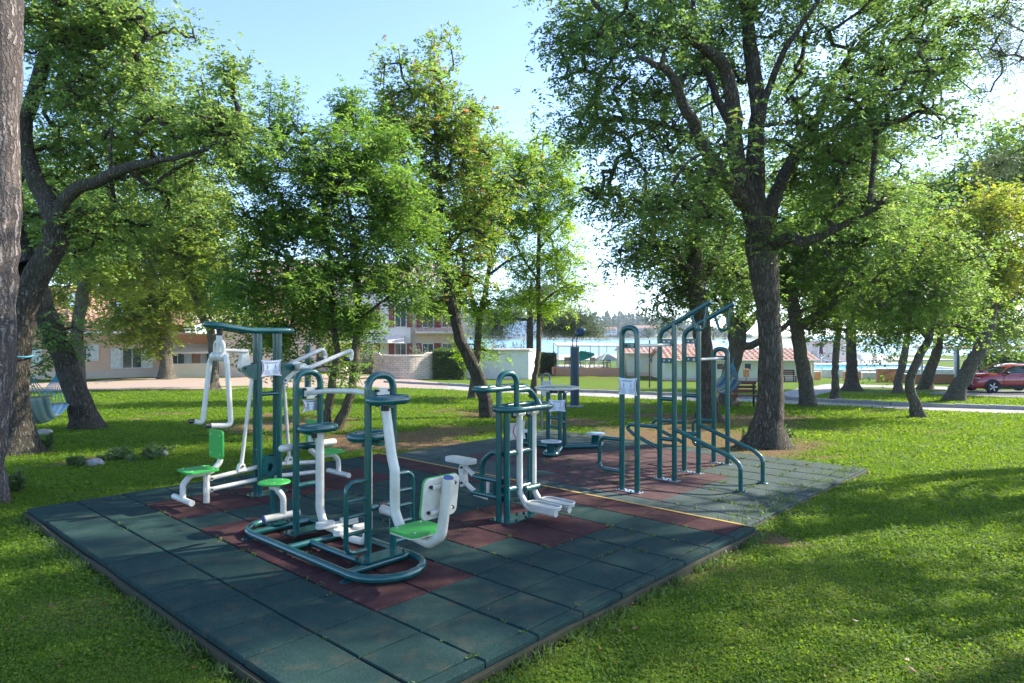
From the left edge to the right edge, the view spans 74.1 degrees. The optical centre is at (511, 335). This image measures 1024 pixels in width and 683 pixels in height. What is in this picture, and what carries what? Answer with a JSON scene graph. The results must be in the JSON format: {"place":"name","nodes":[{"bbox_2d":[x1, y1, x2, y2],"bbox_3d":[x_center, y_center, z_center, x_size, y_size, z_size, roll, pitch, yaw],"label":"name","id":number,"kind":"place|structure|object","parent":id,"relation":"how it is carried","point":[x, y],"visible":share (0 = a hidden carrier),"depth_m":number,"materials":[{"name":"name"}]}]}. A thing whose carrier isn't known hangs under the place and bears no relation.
{"place":"outdoors","nodes":[
{"label":"outdoors","id":0,"kind":"place"},
{"bbox_2d":[27,454,754,682],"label":"rubber paving","id":1,"kind":"structure","parent":0,"point":[281,623],"depth_m":5.65,"materials":[{"name":"teal rubber"}]},
{"bbox_2d":[171,321,353,505],"bbox_3d":[-3.014,0.899,8.434,0.519,2.121,2.152,0,0,43],"label":"pulldown machine","id":2,"kind":"object","parent":1,"relation":"on","point":[259,368],"visible":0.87,"depth_m":8.25,"materials":[{"name":"teal paint"}]},
{"bbox_2d":[241,369,458,583],"bbox_3d":[-1.515,1.134,6.060,2.814,1.650,0.850,0,0,43],"label":"combination trainer","id":3,"kind":"object","parent":1,"relation":"on","point":[439,496],"visible":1,"depth_m":5.76,"materials":[{"name":"teal paint"}]},
{"bbox_2d":[445,370,574,524],"bbox_3d":[-0.051,1.167,7.310,1.474,1.585,0.801,0,0,7],"label":"stepper machine","id":4,"kind":"object","parent":1,"relation":"on","point":[551,506],"visible":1,"depth_m":7.22,"materials":[{"name":"teal paint"}]},
{"bbox_2d":[379,453,751,526],"bbox_3d":[0.127,1.956,9.083,6.340,0.001,0.052,0,0,43],"label":"line marking","id":5,"kind":"object","parent":1,"relation":"on","point":[596,495],"visible":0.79,"depth_m":8.07,"materials":[{"name":"yellow paint"}]},
{"bbox_2d":[0,355,1023,682],"bbox_3d":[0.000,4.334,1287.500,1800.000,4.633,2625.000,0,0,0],"label":"ground","id":6,"kind":"structure","parent":0,"point":[598,383],"depth_m":6.46,"materials":[{"name":"green plant"}]},
{"bbox_2d":[0,0,24,503],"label":"pine tree","id":7,"kind":"object","parent":6,"relation":"on","point":[11,64],"visible":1,"depth_m":8.23,"materials":[{"name":"brown plant"}]},
{"bbox_2d":[7,466,28,491],"bbox_3d":[-6.514,1.906,8.918,0.358,0.350,0.380,0,0,0],"label":"weed clump","id":8,"kind":"object","parent":6,"relation":"on","point":[17,481],"visible":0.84,"depth_m":8.89,"materials":[{"name":"green plant"}]},
{"bbox_2d":[37,429,51,434],"bbox_3d":[-10.384,2.171,15.059,0.337,0.185,0.240,0,0,0],"label":"rock","id":9,"kind":"object","parent":6,"relation":"on","point":[43,431],"visible":0.51,"depth_m":14.98,"materials":[{"name":"stone"}]},
{"bbox_2d":[41,431,55,448],"bbox_3d":[-8.881,2.023,12.943,0.302,0.374,0.304,0,0,28],"label":"weed clump","id":10,"kind":"object","parent":6,"relation":"on","point":[49,441],"visible":0.8,"depth_m":12.93,"materials":[{"name":"green plant"}]},
{"bbox_2d":[65,455,87,466],"bbox_3d":[-6.966,2.031,10.874,0.390,0.247,0.287,0,0,0],"label":"weed clump","id":11,"kind":"object","parent":6,"relation":"on","point":[76,461],"visible":0.97,"depth_m":10.82,"materials":[{"name":"green plant"}]},
{"bbox_2d":[19,120,146,430],"bbox_3d":[-12.297,-1.460,16.639,5.088,7.647,5.402,0,0,0],"label":"oak tree","id":12,"kind":"object","parent":6,"relation":"on","point":[82,410],"visible":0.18,"depth_m":16.31,"materials":[{"name":"green plant"}]},
{"bbox_2d":[30,373,69,423],"bbox_3d":[-10.210,1.179,14.521,0.897,1.593,4.187,0,0,-25],"label":"hammock","id":13,"kind":"object","parent":12,"relation":"hanging from","point":[44,409],"visible":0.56,"depth_m":14.48,"materials":[{"name":"blue fabric"}]},
{"bbox_2d":[85,458,104,465],"bbox_3d":[-6.730,2.068,10.944,0.281,0.170,0.208,0,0,0],"label":"rock","id":14,"kind":"object","parent":6,"relation":"on","point":[94,461],"visible":0.66,"depth_m":10.87,"materials":[{"name":"stone"}]},
{"bbox_2d":[31,165,181,385],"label":"poplar tree","id":15,"kind":"object","parent":6,"relation":"on","point":[80,301],"visible":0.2,"depth_m":30.90,"materials":[{"name":"green plant"}]},
{"bbox_2d":[96,440,176,461],"bbox_3d":[-6.528,2.054,11.798,1.110,0.311,1.356,0,0,-15],"label":"weed clump","id":16,"kind":"object","parent":6,"relation":"on","point":[122,452],"visible":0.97,"depth_m":11.69,"materials":[{"name":"green plant"}]},
{"bbox_2d":[49,194,230,379],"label":"round tree","id":17,"kind":"object","parent":6,"relation":"on","point":[155,317],"visible":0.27,"depth_m":41.73,"materials":[{"name":"green plant"}]},
{"bbox_2d":[5,0,279,456],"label":"oak tree","id":18,"kind":"object","parent":6,"relation":"on","point":[99,29],"visible":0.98,"depth_m":12.30,"materials":[{"name":"green plant"}]},
{"bbox_2d":[23,512,265,682],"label":"timber edging","id":19,"kind":"object","parent":6,"relation":"on","point":[241,671],"visible":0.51,"depth_m":4.90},
{"bbox_2d":[118,171,302,389],"bbox_3d":[-14.805,-2.618,32.917,7.091,10.712,7.246,0,0,25],"label":"hooked tree","id":20,"kind":"object","parent":6,"relation":"on","point":[189,266],"visible":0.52,"depth_m":32.34,"materials":[{"name":"green plant"}]},
{"bbox_2d":[30,374,447,391],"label":"paved yard","id":21,"kind":"structure","parent":6,"relation":"on","point":[155,383],"depth_m":38.05,"materials":[{"name":"beige concrete"}]},
{"bbox_2d":[30,287,195,378],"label":"holiday house","id":22,"kind":"structure","parent":21,"relation":"on","point":[106,363],"depth_m":45.10,"materials":[{"name":"paint"}]},
{"bbox_2d":[121,348,142,368],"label":"window","id":23,"kind":"structure","parent":22,"relation":"in","point":[129,363],"depth_m":45.80,"materials":[{"name":"glass"}]},
{"bbox_2d":[172,290,315,377],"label":"terrace house","id":24,"kind":"structure","parent":21,"relation":"on","point":[190,360],"depth_m":47.13,"materials":[{"name":"white paint"}]},
{"bbox_2d":[172,354,184,363],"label":"window","id":25,"kind":"structure","parent":24,"relation":"in","point":[180,359],"depth_m":47.09,"materials":[{"name":"glass"}]},
{"bbox_2d":[318,333,365,378],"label":"bush","id":26,"kind":"object","parent":21,"relation":"on","point":[341,348],"visible":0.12,"depth_m":46.35,"materials":[{"name":"green plant"}]},
{"bbox_2d":[253,258,466,371],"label":"apartment house","id":27,"kind":"structure","parent":21,"relation":"on","point":[403,338],"depth_m":61.64,"materials":[{"name":"white paint"}]},
{"bbox_2d":[362,343,373,360],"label":"window","id":28,"kind":"structure","parent":27,"relation":"in","point":[366,347],"depth_m":61.07,"materials":[{"name":"glass"}]},
{"bbox_2d":[395,343,406,354],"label":"window","id":29,"kind":"structure","parent":27,"relation":"in","point":[400,348],"depth_m":61.56,"materials":[{"name":"grey glass"}]},
{"bbox_2d":[395,305,406,326],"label":"window","id":30,"kind":"structure","parent":27,"relation":"in","point":[401,322],"depth_m":61.56,"materials":[{"name":"grey glass"}]},
{"bbox_2d":[422,343,433,353],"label":"window","id":31,"kind":"structure","parent":27,"relation":"in","point":[427,345],"depth_m":62.59,"materials":[{"name":"grey glass"}]},
{"bbox_2d":[422,309,433,327],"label":"window","id":32,"kind":"structure","parent":27,"relation":"in","point":[423,325],"depth_m":62.59,"materials":[{"name":"glass"}]},
{"bbox_2d":[441,315,451,327],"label":"window","id":33,"kind":"structure","parent":27,"relation":"in","point":[444,325],"depth_m":62.87,"materials":[{"name":"glass"}]},
{"bbox_2d":[442,343,452,348],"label":"window","id":34,"kind":"structure","parent":27,"relation":"in","point":[443,344],"depth_m":62.87,"materials":[{"name":"glass"}]},
{"bbox_2d":[305,333,310,386],"bbox_3d":[-9.915,1.238,32.999,0.619,2.850,0.609,0,0,-27],"label":"outdoor shower","id":35,"kind":"object","parent":6,"relation":"on","point":[307,383],"visible":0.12,"depth_m":32.87,"materials":[{"name":"metal"}]},
{"bbox_2d":[194,69,463,429],"bbox_3d":[-4.277,-1.996,15.824,6.373,8.677,5.145,0,0,0],"label":"ash tree","id":36,"kind":"object","parent":6,"relation":"on","point":[287,221],"visible":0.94,"depth_m":15.62,"materials":[{"name":"green plant"}]},
{"bbox_2d":[359,342,380,374],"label":"olive bush","id":37,"kind":"object","parent":6,"relation":"on","point":[370,368],"visible":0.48,"depth_m":56.31,"materials":[{"name":"green plant"}]},
{"bbox_2d":[373,352,433,378],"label":"stone wall","id":38,"kind":"structure","parent":6,"relation":"on","point":[408,366],"depth_m":47.41,"materials":[{"name":"white brick"}]},
{"bbox_2d":[409,344,431,354],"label":"olive bush","id":39,"kind":"object","parent":6,"relation":"on","point":[415,352],"visible":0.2,"depth_m":56.22,"materials":[{"name":"green plant"}]},
{"bbox_2d":[432,348,467,379],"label":"hedge","id":40,"kind":"object","parent":6,"relation":"on","point":[445,366],"visible":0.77,"depth_m":48.21,"materials":[{"name":"green plant"}]},
{"bbox_2d":[352,20,551,418],"bbox_3d":[-1.920,-3.284,19.860,5.450,11.510,4.053,0,0,-24],"label":"oak tree","id":41,"kind":"object","parent":6,"relation":"on","point":[460,138],"visible":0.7,"depth_m":19.45,"materials":[{"name":"green plant"}]},
{"bbox_2d":[13,436,900,682],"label":"weeds","id":42,"kind":"object","parent":6,"relation":"on","point":[189,640],"visible":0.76,"depth_m":5.88,"materials":[{"name":"green plant"}]},
{"bbox_2d":[409,125,552,398],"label":"locust tree","id":43,"kind":"object","parent":6,"relation":"on","point":[479,310],"visible":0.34,"depth_m":27.85,"materials":[{"name":"green plant"}]},
{"bbox_2d":[466,348,535,379],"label":"garden shed","id":44,"kind":"structure","parent":6,"relation":"on","point":[522,359],"depth_m":50.73,"materials":[{"name":"white paint"}]},
{"bbox_2d":[1,407,1023,682],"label":"fallen leaves","id":45,"kind":"object","parent":6,"relation":"on","point":[495,527],"visible":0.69,"depth_m":4.84,"materials":[{"name":"brown plant"}]},
{"bbox_2d":[541,373,550,430],"bbox_3d":[0.791,1.569,15.762,0.250,1.385,0.064,0,0,-20],"label":"notice board","id":46,"kind":"object","parent":6,"relation":"on","point":[543,392],"visible":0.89,"depth_m":15.71,"materials":[{"name":"teal metal"}]},
{"bbox_2d":[478,276,614,348],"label":"cedar tree","id":47,"kind":"object","parent":6,"relation":"on","point":[559,327],"visible":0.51,"depth_m":56.58,"materials":[{"name":"green plant"}]},
{"bbox_2d":[482,99,611,397],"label":"locust tree","id":48,"kind":"object","parent":6,"relation":"on","point":[554,254],"visible":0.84,"depth_m":28.06,"materials":[{"name":"green plant"}]},
{"bbox_2d":[539,352,556,373],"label":"hedge","id":49,"kind":"object","parent":6,"relation":"on","point":[548,361],"visible":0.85,"depth_m":62.06,"materials":[{"name":"green plant"}]},
{"bbox_2d":[567,327,585,407],"bbox_3d":[2.188,1.114,23.499,0.619,2.762,0.609,0,0,-27],"label":"outdoor shower","id":50,"kind":"object","parent":6,"relation":"on","point":[574,370],"visible":0.92,"depth_m":23.37,"materials":[{"name":"metal"}]},
{"bbox_2d":[552,342,618,375],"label":"cafe terrace","id":51,"kind":"structure","parent":6,"relation":"on","point":[597,370],"depth_m":58.20,"materials":[{"name":"stone"}]},
{"bbox_2d":[579,350,593,367],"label":"parasol","id":52,"kind":"object","parent":51,"relation":"on","point":[584,355],"visible":0.8,"depth_m":60.24,"materials":[{"name":"green fabric"}]},
{"bbox_2d":[595,353,616,367],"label":"parasol","id":53,"kind":"object","parent":51,"relation":"on","point":[606,356],"visible":0.88,"depth_m":60.44,"materials":[{"name":"white fabric"}]},
{"bbox_2d":[460,530,759,682],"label":"timber edging","id":54,"kind":"object","parent":6,"relation":"on","point":[504,664],"visible":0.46,"depth_m":4.79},
{"bbox_2d":[614,344,694,375],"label":"bathhouse","id":55,"kind":"structure","parent":6,"relation":"on","point":[629,362],"depth_m":58.50,"materials":[{"name":"ceramic"}]},
{"bbox_2d":[578,143,795,423],"bbox_3d":[5.022,-1.472,18.885,7.092,7.860,4.902,0,0,-33],"label":"oak tree","id":56,"kind":"object","parent":6,"relation":"on","point":[695,273],"visible":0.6,"depth_m":18.37,"materials":[{"name":"green plant"}]},
{"bbox_2d":[716,358,741,393],"bbox_3d":[6.743,1.290,21.802,0.660,1.150,6.806,0,0,25],"label":"hammock","id":57,"kind":"object","parent":56,"relation":"hanging from","point":[735,383],"visible":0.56,"depth_m":23.26,"materials":[{"name":"blue fabric"}]},
{"bbox_2d":[384,380,1023,409],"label":"kerb","id":58,"kind":"structure","parent":6,"relation":"on","point":[974,406],"depth_m":26.31,"materials":[{"name":"concrete"}]},
{"bbox_2d":[647,348,820,380],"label":"bathhouse","id":59,"kind":"structure","parent":6,"relation":"on","point":[750,363],"depth_m":52.00,"materials":[{"name":"ceramic"}]},
{"bbox_2d":[716,363,723,369],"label":"window","id":60,"kind":"structure","parent":59,"relation":"in","point":[719,366],"depth_m":51.98,"materials":[{"name":"white paint"}]},
{"bbox_2d":[743,363,751,369],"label":"window","id":61,"kind":"structure","parent":59,"relation":"in","point":[745,365],"depth_m":51.98,"materials":[{"name":"white paint"}]},
{"bbox_2d":[723,381,756,406],"bbox_3d":[8.128,2.113,24.014,1.223,0.916,0.557,0,0,0],"label":"park bench","id":62,"kind":"object","parent":6,"relation":"on","point":[753,390],"visible":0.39,"depth_m":24.20,"materials":[{"name":"red wood"}]},
{"bbox_2d":[738,425,746,437],"bbox_3d":[4.901,2.081,14.136,0.443,0.380,0.324,0,0,-42],"label":"weed clump","id":63,"kind":"object","parent":6,"relation":"on","point":[744,431],"visible":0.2,"depth_m":14.19,"materials":[{"name":"green plant"}]},
{"bbox_2d":[743,369,748,380],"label":"litter bin","id":64,"kind":"object","parent":6,"relation":"on","point":[746,373],"visible":0.88,"depth_m":48.86,"materials":[{"name":"wood"}]},
{"bbox_2d":[656,203,858,406],"bbox_3d":[8.627,-1.205,25.353,7.084,7.767,6.295,0,0,-21],"label":"forked tree","id":65,"kind":"object","parent":6,"relation":"on","point":[740,345],"visible":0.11,"depth_m":24.71,"materials":[{"name":"green plant"}]},
{"bbox_2d":[512,0,1023,449],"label":"oak tree","id":66,"kind":"object","parent":6,"relation":"on","point":[860,150],"visible":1,"depth_m":12.96,"materials":[{"name":"green plant"}]},
{"bbox_2d":[783,370,796,381],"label":"park bench","id":67,"kind":"object","parent":6,"relation":"on","point":[790,373],"visible":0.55,"depth_m":51.00,"materials":[{"name":"red wood"}]},
{"bbox_2d":[783,424,796,440],"bbox_3d":[5.654,2.052,14.247,0.623,0.426,0.624,0,0,0],"label":"weed clump","id":68,"kind":"object","parent":6,"relation":"on","point":[792,431],"visible":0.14,"depth_m":14.17,"materials":[{"name":"green plant"}]},
{"bbox_2d":[753,469,868,528],"bbox_3d":[3.896,2.188,8.660,0.051,0.311,4.415,0,0,43],"label":"timber edging","id":69,"kind":"object","parent":6,"relation":"on","point":[828,489],"visible":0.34,"depth_m":8.45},
{"bbox_2d":[814,371,820,379],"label":"garden wall","id":70,"kind":"structure","parent":6,"relation":"on","point":[816,375],"depth_m":53.00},
{"bbox_2d":[806,340,845,361],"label":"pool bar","id":71,"kind":"object","parent":6,"relation":"on","point":[827,348],"visible":0.36,"depth_m":74.00,"materials":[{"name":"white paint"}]},
{"bbox_2d":[842,371,860,379],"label":"garden wall","id":72,"kind":"structure","parent":6,"relation":"on","point":[859,374],"depth_m":52.50,"materials":[{"name":"brick"}]},
{"bbox_2d":[726,158,984,406],"bbox_3d":[11.504,-2.016,24.207,8.575,9.360,7.072,0,0,0],"label":"leaning tree","id":73,"kind":"object","parent":6,"relation":"on","point":[850,244],"visible":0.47,"depth_m":23.69,"materials":[{"name":"green plant"}]},
{"bbox_2d":[800,246,911,398],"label":"slender tree","id":74,"kind":"object","parent":6,"relation":"on","point":[835,391],"visible":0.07,"depth_m":28.88,"materials":[{"name":"green plant"}]},
{"bbox_2d":[857,354,874,362],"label":"sun lounger","id":75,"kind":"object","parent":6,"relation":"on","point":[858,355],"visible":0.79,"depth_m":69.06,"materials":[{"name":"white paint"}]},
{"bbox_2d":[861,372,875,378],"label":"pool step","id":76,"kind":"object","parent":6,"relation":"on","point":[866,375],"visible":0.31,"depth_m":54.40,"materials":[{"name":"white concrete"}]},
{"bbox_2d":[780,180,983,390],"bbox_3d":[21.212,-2.699,39.142,12.767,11.934,9.247,0,0,0],"label":"thick tree","id":77,"kind":"object","parent":6,"relation":"on","point":[851,382],"visible":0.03,"depth_m":38.75,"materials":[{"name":"green plant"}]},
{"bbox_2d":[814,363,952,377],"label":"pool rim","id":78,"kind":"object","parent":6,"relation":"on","point":[826,373],"visible":0.09,"depth_m":56.76,"materials":[{"name":"white concrete"}]},
{"bbox_2d":[875,368,896,381],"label":"garden wall","id":79,"kind":"structure","parent":6,"relation":"on","point":[886,376],"depth_m":50.00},
{"bbox_2d":[861,385,946,389],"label":"pool walk","id":80,"kind":"structure","parent":6,"relation":"on","point":[935,387],"depth_m":44.31,"materials":[{"name":"concrete"}]},
{"bbox_2d":[820,201,1023,417],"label":"curved tree","id":81,"kind":"object","parent":6,"relation":"on","point":[930,292],"visible":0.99,"depth_m":19.82,"materials":[{"name":"green plant"}]},
{"bbox_2d":[895,373,953,382],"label":"garden wall","id":82,"kind":"structure","parent":6,"relation":"on","point":[944,378],"depth_m":49.00,"materials":[{"name":"brown brick"}]},
{"bbox_2d":[843,196,1012,393],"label":"crooked tree","id":83,"kind":"object","parent":6,"relation":"on","point":[897,384],"visible":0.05,"depth_m":35.83,"materials":[{"name":"green plant"}]},
{"bbox_2d":[887,209,1023,389],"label":"distant tree","id":84,"kind":"object","parent":6,"relation":"on","point":[926,381],"visible":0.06,"depth_m":40.74,"materials":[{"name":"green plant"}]},
{"bbox_2d":[895,106,1023,363],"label":"tree","id":85,"kind":"object","parent":6,"relation":"on","point":[1002,334],"visible":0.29,"depth_m":35.29,"materials":[{"name":"green plant"}]},
{"bbox_2d":[956,341,962,375],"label":"street lamp","id":86,"kind":"object","parent":6,"relation":"on","point":[958,362],"visible":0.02,"depth_m":45.94,"materials":[{"name":"grey metal"}]},
{"bbox_2d":[907,161,1023,401],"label":"autumn tree","id":87,"kind":"object","parent":6,"relation":"on","point":[988,208],"visible":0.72,"depth_m":27.77,"materials":[{"name":"green plant"}]},
{"bbox_2d":[911,346,1023,377],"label":"carport roof","id":88,"kind":"structure","parent":6,"relation":"on","point":[954,363],"depth_m":48.95,"materials":[{"name":"white paint"}]},
{"bbox_2d":[930,390,1023,397],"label":"parking bay","id":89,"kind":"object","parent":6,"relation":"on","point":[1013,394],"visible":0.62,"depth_m":35.56,"materials":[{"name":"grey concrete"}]},
{"bbox_2d":[967,363,1023,392],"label":"parked car","id":90,"kind":"object","parent":89,"relation":"on","point":[994,378],"visible":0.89,"depth_m":36.18,"materials":[{"name":"red paint"}]},
{"bbox_2d":[976,358,990,372],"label":"round shrub","id":91,"kind":"object","parent":6,"relation":"on","point":[981,366],"visible":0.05,"depth_m":43.80,"materials":[{"name":"green plant"}]},
{"bbox_2d":[958,0,1023,184],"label":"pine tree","id":92,"kind":"object","parent":6,"relation":"on","point":[1000,53],"visible":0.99,"depth_m":11.55,"materials":[{"name":"green plant"}]},
{"bbox_2d":[982,348,1023,368],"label":"hedge","id":93,"kind":"object","parent":6,"relation":"on","point":[1002,361],"visible":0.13,"depth_m":45.15,"materials":[{"name":"green plant"}]},
{"bbox_2d":[22,0,1023,335],"label":"sky","id":94,"kind":"structure","parent":0,"point":[313,41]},
{"bbox_2d":[397,430,864,525],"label":"rubber paving","id":95,"kind":"structure","parent":0,"point":[656,493],"depth_m":9.83,"materials":[{"name":"grey rubber"}]},
{"bbox_2d":[523,385,604,456],"bbox_3d":[0.672,1.465,12.144,1.472,1.102,1.601,0,0,43],"label":"waist twister","id":96,"kind":"object","parent":95,"relation":"on","point":[559,406],"visible":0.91,"depth_m":12.00,"materials":[{"name":"teal paint"}]},
{"bbox_2d":[598,299,768,493],"bbox_3d":[2.573,0.771,9.561,1.810,2.496,2.730,0,0,43],"label":"pullup station","id":97,"kind":"object","parent":95,"relation":"on","point":[630,386],"visible":1,"depth_m":9.44,"materials":[{"name":"teal paint"}]},
{"bbox_2d":[467,329,814,338],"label":"hill","id":98,"kind":"structure","parent":0,"point":[670,337],"depth_m":748.00,"materials":[{"name":"green plant"}]},
{"bbox_2d":[495,321,535,336],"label":"hotel","id":99,"kind":"structure","parent":98,"relation":"on","point":[520,328],"depth_m":750.00,"materials":[{"name":"white glass"}]},
{"bbox_2d":[512,333,525,337],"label":"house","id":100,"kind":"structure","parent":98,"relation":"on","point":[520,335],"depth_m":746.00,"materials":[{"name":"white glass"}]},
{"bbox_2d":[460,309,752,336],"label":"woods","id":101,"kind":"object","parent":98,"relation":"on","point":[621,320],"visible":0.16,"depth_m":793.14,"materials":[{"name":"green plant"}]},
{"bbox_2d":[603,327,616,334],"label":"house","id":102,"kind":"structure","parent":98,"relation":"on","point":[612,331],"depth_m":752.00,"materials":[{"name":"white glass"}]},
{"bbox_2d":[633,325,656,334],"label":"house","id":103,"kind":"structure","parent":98,"relation":"on","point":[640,328],"depth_m":766.58,"materials":[{"name":"white glass"}]},
{"bbox_2d":[649,340,649,387],"bbox_3d":[8.113,1.703,40.000,0.089,2.803,0.089,0,0,0],"label":"thin pole","id":104,"kind":"object","parent":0,"point":[649,365],"visible":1,"depth_m":39.96,"materials":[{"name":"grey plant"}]},
{"bbox_2d":[372,386,1023,413],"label":"path","id":105,"kind":"structure","parent":0,"point":[751,400],"depth_m":27.27,"materials":[{"name":"concrete"}]},
{"bbox_2d":[467,336,1023,354],"bbox_3d":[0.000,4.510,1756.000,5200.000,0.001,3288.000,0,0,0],"label":"sea","id":106,"kind":"structure","parent":0,"point":[546,347],"depth_m":325.50,"materials":[{"name":"blue liquid"}]},
{"bbox_2d":[556,355,961,360],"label":"waterfront promenade","id":107,"kind":"structure","parent":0,"point":[865,357],"depth_m":100.31,"materials":[{"name":"stone"}]},
{"bbox_2d":[784,384,842,396],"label":"side path","id":108,"kind":"structure","parent":0,"point":[822,389],"depth_m":38.24,"materials":[{"name":"concrete"}]},
{"bbox_2d":[814,360,925,365],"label":"sun deck","id":109,"kind":"structure","parent":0,"point":[866,362],"depth_m":72.79,"materials":[{"name":"stone"}]},
{"bbox_2d":[814,366,937,368],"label":"pool water","id":110,"kind":"structure","parent":0,"point":[842,367],"depth_m":62.40,"materials":[{"name":"blue liquid"}]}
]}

